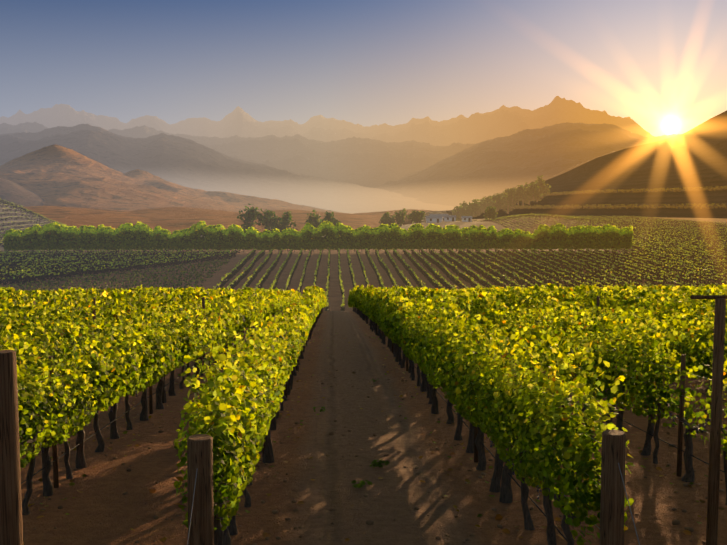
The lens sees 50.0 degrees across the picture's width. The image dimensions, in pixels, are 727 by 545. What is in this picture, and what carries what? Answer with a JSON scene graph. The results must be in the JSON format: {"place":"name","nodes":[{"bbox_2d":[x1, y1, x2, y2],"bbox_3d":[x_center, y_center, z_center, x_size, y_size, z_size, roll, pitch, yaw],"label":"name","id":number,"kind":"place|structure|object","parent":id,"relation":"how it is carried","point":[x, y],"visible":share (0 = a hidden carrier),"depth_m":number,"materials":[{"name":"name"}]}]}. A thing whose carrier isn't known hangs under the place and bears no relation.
{"place":"outdoors","nodes":[
{"label":"outdoors","id":0,"kind":"place"},
{"bbox_2d":[0,177,44,206],"bbox_3d":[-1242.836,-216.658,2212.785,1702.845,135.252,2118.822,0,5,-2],"label":"hill","id":1,"kind":"structure","parent":0,"point":[14,193],"depth_m":1946.41,"materials":[{"name":"brown soil"}]},
{"bbox_2d":[0,144,341,212],"bbox_3d":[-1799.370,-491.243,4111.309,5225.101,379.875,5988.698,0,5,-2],"label":"hills","id":2,"kind":"structure","parent":0,"point":[56,175],"depth_m":2662.14,"materials":[{"name":"brown soil"}]},
{"bbox_2d":[21,206,431,233],"bbox_3d":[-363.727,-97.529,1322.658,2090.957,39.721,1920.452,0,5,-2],"label":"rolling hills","id":3,"kind":"structure","parent":0,"point":[171,219],"depth_m":876.77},
{"bbox_2d":[0,124,455,212],"bbox_3d":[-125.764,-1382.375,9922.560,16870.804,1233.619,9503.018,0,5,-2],"label":"mountains","id":4,"kind":"structure","parent":0,"point":[185,162],"depth_m":8243.85,"materials":[{"name":"stone"}]},
{"bbox_2d":[0,122,477,187],"bbox_3d":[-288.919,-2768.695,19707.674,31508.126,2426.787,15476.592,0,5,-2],"label":"mountains","id":5,"kind":"structure","parent":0,"point":[368,162],"depth_m":19981.65,"materials":[{"name":"stone"}]},
{"bbox_2d":[0,96,679,145],"bbox_3d":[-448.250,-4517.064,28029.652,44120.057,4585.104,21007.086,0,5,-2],"label":"mountains","id":6,"kind":"structure","parent":0,"point":[501,121],"depth_m":28781.63,"materials":[{"name":"brown stone"}]},
{"bbox_2d":[0,202,726,544],"bbox_3d":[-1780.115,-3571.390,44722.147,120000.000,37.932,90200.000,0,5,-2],"label":"ground","id":7,"kind":"structure","parent":0,"point":[398,493],"depth_m":13.75,"materials":[{"name":"brown soil"}]},
{"bbox_2d":[3,221,633,250],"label":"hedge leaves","id":8,"kind":"object","parent":7,"relation":"on","point":[55,235],"visible":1,"depth_m":223.25,"materials":[{"name":"green plant"}]},
{"bbox_2d":[0,293,726,544],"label":"vine leaves","id":9,"kind":"object","parent":7,"relation":"on","point":[242,408],"visible":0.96,"depth_m":12.71,"materials":[{"name":"green plant"}]},
{"bbox_2d":[0,283,726,354],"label":"vine leaves","id":10,"kind":"object","parent":9,"relation":"attached to","point":[226,310],"visible":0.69,"depth_m":35.50,"materials":[{"name":"green plant"}]},
{"bbox_2d":[0,198,726,310],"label":"vineyard rows","id":11,"kind":"object","parent":7,"relation":"on","point":[599,264],"visible":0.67,"depth_m":187.66,"materials":[{"name":"green plant"}]},
{"bbox_2d":[0,295,726,544],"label":"trellis posts","id":12,"kind":"object","parent":7,"relation":"on","point":[200,457],"visible":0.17,"depth_m":7.43,"materials":[{"name":"brown wood"}]},
{"bbox_2d":[2,314,722,544],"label":"trellis wires","id":13,"kind":"object","parent":12,"relation":"attached to","point":[510,443],"visible":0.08,"depth_m":7.86,"materials":[{"name":"grey metal"}]},
{"bbox_2d":[21,339,726,541],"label":"drip lines","id":14,"kind":"object","parent":12,"relation":"attached to","point":[449,406],"visible":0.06,"depth_m":13.44,"materials":[{"name":"black plastic"}]},
{"bbox_2d":[20,307,726,544],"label":"grapevine trunks","id":15,"kind":"object","parent":7,"relation":"on","point":[224,538],"visible":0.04,"depth_m":13.65,"materials":[{"name":"brown plant"}]},
{"bbox_2d":[41,355,706,512],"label":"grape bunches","id":16,"kind":"object","parent":7,"relation":"on","point":[697,427],"visible":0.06,"depth_m":11.90,"materials":[{"name":"purple food"}]},
{"bbox_2d":[25,333,723,544],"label":"soil clods","id":17,"kind":"object","parent":7,"relation":"on","point":[674,522],"visible":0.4,"depth_m":12.10,"materials":[{"name":"soil"}]},
{"bbox_2d":[49,175,726,251],"bbox_3d":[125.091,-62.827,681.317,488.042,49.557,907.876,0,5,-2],"label":"tree","id":18,"kind":"object","parent":7,"relation":"on","point":[489,205],"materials":[{"name":"green plant"}]},
{"bbox_2d":[425,214,471,222],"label":"farm buildings","id":19,"kind":"structure","parent":7,"relation":"on","point":[434,218],"depth_m":441.86,"materials":[{"name":"paint"}]},
{"bbox_2d":[0,0,726,136],"label":"sky","id":20,"kind":"structure","parent":0,"point":[661,65],"materials":[{"name":"blue"}]},
{"bbox_2d":[375,122,676,205],"bbox_3d":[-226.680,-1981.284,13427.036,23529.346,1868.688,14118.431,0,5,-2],"label":"mountain massif","id":21,"kind":"structure","parent":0,"point":[487,168],"depth_m":11395.65,"materials":[{"name":"brown stone"}]},
{"bbox_2d":[412,110,726,223],"bbox_3d":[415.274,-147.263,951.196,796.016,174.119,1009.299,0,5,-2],"label":"hill","id":22,"kind":"structure","parent":0,"point":[696,156],"depth_m":792.95,"materials":[{"name":"brown soil"}]},
{"bbox_2d":[545,151,615,180],"bbox_3d":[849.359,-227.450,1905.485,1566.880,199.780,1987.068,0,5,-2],"label":"hill","id":23,"kind":"structure","parent":0,"point":[566,170],"depth_m":2139.44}
]}

